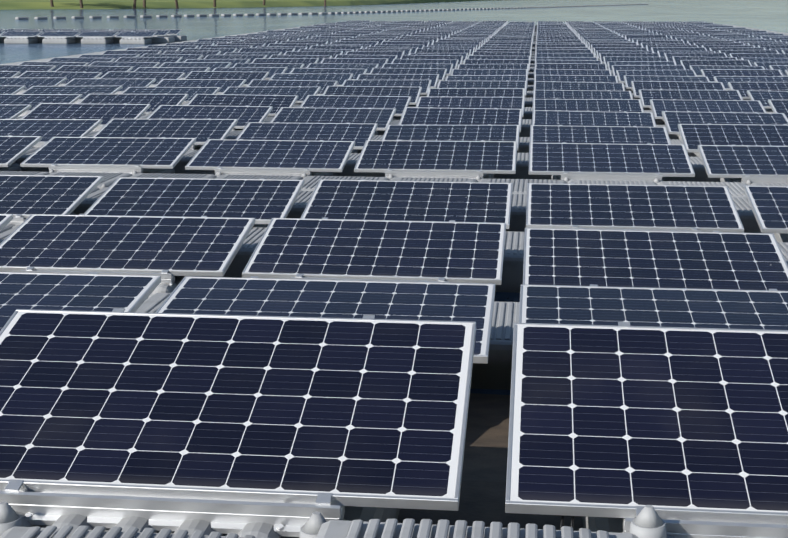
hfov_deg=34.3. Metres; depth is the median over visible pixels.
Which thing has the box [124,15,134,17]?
boom
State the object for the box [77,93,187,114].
solar panel
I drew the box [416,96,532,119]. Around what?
solar panel
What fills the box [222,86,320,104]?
solar panel
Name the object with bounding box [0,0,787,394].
water
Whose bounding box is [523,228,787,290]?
solar panel
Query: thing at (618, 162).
solar panel
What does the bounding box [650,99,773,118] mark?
solar panel
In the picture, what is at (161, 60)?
solar panel
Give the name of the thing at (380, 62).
solar panel
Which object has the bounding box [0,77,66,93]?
solar panel
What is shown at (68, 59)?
solar panel
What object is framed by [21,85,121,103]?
solar panel
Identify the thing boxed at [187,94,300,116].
solar panel
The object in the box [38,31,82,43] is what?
floating solar panel
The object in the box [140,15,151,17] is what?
boom
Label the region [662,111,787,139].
solar panel
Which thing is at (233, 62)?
solar panel
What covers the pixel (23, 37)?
floating solar panel
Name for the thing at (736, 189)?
walk
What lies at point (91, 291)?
solar panel
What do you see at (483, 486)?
float
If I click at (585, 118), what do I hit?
solar panel
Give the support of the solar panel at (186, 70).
on the water
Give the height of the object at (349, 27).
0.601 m
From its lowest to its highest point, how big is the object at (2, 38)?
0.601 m
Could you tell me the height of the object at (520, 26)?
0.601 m
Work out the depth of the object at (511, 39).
47.92 m
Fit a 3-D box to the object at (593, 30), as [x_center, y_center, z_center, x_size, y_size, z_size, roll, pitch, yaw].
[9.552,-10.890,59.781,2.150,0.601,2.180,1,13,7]
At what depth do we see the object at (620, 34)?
55.54 m
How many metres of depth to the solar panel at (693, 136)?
15.17 m
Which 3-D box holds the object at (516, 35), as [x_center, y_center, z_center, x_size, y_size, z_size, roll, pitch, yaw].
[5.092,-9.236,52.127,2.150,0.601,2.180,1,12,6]
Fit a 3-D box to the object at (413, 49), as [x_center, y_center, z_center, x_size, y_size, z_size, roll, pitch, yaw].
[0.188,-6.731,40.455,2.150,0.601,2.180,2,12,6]
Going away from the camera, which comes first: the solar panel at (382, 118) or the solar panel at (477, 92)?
the solar panel at (382, 118)
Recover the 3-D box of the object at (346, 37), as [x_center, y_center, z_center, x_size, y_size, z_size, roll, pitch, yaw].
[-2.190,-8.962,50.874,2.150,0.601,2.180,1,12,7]
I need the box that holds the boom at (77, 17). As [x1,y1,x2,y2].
[71,16,83,18]
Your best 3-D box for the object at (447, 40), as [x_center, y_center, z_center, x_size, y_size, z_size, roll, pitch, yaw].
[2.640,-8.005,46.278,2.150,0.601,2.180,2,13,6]
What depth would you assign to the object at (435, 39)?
48.32 m
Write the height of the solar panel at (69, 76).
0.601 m
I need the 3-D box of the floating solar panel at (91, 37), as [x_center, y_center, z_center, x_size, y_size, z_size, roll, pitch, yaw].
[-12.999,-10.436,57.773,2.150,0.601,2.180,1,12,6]
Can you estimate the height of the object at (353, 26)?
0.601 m
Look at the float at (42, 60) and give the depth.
35.07 m
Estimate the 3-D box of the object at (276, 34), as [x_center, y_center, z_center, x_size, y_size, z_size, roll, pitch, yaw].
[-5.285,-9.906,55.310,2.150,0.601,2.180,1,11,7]
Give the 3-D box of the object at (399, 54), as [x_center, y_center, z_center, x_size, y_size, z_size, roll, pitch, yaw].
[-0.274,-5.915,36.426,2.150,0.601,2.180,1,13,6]
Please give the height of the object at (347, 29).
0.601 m
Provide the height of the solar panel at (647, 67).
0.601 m
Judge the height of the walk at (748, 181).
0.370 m
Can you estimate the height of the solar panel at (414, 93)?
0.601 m
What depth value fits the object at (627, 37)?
51.33 m
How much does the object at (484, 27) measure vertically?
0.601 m
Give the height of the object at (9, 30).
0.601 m
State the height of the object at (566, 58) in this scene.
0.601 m
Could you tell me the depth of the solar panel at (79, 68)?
28.70 m
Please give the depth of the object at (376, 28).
64.86 m
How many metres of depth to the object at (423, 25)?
70.63 m
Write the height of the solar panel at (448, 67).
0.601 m
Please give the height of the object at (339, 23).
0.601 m
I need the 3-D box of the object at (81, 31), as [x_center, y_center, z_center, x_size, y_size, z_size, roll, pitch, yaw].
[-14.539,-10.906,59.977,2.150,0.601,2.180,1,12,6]
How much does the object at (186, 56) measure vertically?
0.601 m
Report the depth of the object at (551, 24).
72.00 m
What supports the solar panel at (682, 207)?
on the water
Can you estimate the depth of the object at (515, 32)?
57.98 m
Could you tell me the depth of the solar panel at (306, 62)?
32.37 m
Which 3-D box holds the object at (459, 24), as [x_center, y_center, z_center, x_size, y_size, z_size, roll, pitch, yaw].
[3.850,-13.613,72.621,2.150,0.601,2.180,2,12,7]
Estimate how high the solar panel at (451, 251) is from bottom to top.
0.601 m
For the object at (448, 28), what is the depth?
64.49 m
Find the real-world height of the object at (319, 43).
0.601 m
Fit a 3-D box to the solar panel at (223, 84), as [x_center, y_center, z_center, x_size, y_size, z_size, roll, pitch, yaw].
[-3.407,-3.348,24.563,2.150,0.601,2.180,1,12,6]
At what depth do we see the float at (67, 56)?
37.98 m
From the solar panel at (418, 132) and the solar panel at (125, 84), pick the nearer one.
the solar panel at (418, 132)
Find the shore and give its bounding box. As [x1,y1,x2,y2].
[0,0,486,9]
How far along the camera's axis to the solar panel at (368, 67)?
30.15 m
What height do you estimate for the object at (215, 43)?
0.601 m
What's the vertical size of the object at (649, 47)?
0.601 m
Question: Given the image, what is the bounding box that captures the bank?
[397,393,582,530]
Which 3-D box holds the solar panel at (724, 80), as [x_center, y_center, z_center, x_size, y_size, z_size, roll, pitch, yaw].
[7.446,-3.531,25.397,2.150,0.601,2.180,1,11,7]
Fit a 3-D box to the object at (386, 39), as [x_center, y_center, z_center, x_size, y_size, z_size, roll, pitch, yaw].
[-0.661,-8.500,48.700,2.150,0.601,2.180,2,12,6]
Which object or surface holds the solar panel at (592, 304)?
on the water
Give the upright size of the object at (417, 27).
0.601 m
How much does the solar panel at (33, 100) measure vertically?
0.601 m
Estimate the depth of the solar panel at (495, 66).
29.81 m
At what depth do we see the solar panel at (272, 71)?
28.37 m
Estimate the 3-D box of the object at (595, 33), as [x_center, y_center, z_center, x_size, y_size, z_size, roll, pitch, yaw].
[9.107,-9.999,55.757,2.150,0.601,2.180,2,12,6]
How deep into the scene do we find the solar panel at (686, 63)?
31.17 m
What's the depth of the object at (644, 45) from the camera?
43.36 m
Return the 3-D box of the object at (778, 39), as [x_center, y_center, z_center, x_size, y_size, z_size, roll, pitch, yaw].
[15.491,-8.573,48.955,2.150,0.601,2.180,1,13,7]
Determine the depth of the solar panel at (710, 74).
27.17 m
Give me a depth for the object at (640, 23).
75.51 m
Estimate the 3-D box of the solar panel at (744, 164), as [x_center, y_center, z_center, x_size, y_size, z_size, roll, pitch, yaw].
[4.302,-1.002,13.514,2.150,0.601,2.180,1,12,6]
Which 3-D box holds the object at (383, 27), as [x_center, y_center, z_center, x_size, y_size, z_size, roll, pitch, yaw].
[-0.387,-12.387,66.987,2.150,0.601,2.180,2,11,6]
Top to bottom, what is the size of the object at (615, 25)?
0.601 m
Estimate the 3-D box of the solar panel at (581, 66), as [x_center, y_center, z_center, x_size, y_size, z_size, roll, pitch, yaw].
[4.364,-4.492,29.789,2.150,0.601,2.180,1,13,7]
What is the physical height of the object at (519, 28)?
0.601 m
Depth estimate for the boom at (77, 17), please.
122.33 m
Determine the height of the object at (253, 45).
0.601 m
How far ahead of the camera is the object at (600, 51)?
37.51 m
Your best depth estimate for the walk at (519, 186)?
12.67 m
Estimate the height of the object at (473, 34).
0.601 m
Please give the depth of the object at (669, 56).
35.25 m
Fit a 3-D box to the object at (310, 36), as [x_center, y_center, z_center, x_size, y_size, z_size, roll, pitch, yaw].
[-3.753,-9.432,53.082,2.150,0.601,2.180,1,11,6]
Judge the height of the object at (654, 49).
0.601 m
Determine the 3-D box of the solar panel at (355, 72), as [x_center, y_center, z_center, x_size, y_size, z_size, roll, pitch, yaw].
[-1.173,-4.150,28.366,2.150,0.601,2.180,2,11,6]
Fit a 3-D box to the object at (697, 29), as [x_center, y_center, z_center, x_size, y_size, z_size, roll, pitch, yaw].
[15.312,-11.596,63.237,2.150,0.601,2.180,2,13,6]
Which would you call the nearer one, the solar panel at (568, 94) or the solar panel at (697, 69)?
the solar panel at (568, 94)
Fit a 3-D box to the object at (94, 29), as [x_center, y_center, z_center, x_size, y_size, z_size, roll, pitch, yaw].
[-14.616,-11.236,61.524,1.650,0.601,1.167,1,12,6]
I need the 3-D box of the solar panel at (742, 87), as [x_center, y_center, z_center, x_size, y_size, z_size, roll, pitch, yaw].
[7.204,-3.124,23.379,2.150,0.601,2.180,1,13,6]
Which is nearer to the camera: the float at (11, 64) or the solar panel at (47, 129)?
the solar panel at (47, 129)
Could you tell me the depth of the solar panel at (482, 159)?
13.40 m
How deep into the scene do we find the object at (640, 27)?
67.31 m
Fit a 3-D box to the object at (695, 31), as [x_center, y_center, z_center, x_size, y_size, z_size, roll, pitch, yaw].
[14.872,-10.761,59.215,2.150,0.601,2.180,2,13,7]
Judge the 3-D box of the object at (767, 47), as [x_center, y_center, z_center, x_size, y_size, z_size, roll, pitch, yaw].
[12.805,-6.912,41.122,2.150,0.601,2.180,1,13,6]
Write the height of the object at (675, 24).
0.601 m
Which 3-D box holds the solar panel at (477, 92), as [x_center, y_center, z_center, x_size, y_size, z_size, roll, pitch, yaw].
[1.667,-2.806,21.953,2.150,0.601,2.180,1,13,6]
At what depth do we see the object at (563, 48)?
39.78 m
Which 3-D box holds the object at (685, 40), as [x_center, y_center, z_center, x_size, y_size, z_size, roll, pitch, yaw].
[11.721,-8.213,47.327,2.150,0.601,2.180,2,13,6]
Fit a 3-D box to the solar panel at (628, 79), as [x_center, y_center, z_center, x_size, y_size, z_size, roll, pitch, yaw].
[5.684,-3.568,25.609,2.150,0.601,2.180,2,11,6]
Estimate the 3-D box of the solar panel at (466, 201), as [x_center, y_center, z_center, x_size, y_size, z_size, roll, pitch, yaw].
[0.424,-0.446,10.874,2.150,0.601,2.180,2,12,6]
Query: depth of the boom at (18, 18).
117.49 m
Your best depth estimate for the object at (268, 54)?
36.66 m
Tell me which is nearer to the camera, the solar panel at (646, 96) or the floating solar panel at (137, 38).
the solar panel at (646, 96)
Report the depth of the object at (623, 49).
39.47 m
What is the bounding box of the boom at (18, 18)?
[15,17,28,19]
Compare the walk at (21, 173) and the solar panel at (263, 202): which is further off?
the walk at (21, 173)
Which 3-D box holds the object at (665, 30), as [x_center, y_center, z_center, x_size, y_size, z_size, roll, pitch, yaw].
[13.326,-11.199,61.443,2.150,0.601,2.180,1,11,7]
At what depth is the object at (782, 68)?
29.03 m
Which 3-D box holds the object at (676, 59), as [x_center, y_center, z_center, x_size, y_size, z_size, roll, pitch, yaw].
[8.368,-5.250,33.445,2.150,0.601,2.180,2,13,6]
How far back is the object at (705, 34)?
55.14 m
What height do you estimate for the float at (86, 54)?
0.398 m
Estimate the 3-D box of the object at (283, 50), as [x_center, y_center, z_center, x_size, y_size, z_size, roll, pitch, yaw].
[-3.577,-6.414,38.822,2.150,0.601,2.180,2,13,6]
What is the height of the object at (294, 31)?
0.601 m
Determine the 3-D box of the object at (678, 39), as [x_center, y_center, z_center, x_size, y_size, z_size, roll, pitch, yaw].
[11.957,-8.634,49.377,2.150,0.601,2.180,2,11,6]
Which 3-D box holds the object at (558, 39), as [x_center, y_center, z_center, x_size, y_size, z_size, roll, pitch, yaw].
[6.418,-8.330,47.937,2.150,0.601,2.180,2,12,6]
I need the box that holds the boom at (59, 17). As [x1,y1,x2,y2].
[53,16,65,18]
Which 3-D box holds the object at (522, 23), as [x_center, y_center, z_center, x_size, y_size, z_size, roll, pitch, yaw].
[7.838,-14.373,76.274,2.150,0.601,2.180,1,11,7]
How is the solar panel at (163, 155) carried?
on the water
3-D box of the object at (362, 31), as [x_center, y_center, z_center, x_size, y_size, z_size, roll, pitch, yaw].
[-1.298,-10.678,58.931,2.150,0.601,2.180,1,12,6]
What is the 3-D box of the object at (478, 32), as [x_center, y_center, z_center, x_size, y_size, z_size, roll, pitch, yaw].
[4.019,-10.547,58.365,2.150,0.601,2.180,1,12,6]
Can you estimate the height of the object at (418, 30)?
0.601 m
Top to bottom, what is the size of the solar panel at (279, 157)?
0.601 m
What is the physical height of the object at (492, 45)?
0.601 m
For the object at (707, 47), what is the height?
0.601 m
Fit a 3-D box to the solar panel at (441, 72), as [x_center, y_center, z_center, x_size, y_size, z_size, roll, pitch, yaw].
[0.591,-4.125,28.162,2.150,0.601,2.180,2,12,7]
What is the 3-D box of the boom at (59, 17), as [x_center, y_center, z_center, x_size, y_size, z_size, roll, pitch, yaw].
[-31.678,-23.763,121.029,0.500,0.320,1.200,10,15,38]
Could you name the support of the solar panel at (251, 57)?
on the water
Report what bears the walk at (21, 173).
on the water
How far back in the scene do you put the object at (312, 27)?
67.19 m
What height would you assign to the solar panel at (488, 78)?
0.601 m
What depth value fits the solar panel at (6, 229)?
9.60 m
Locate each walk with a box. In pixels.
[0,171,48,174]
[0,502,22,535]
[0,512,326,537]
[48,169,215,188]
[215,171,388,190]
[316,505,674,537]
[388,174,565,193]
[563,177,747,196]
[746,179,787,185]
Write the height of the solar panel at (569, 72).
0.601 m
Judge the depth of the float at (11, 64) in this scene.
33.51 m
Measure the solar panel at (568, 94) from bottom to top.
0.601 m
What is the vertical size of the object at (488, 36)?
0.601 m
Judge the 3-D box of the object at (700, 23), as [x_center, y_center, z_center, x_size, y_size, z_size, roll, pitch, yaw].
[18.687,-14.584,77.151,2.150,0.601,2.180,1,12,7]

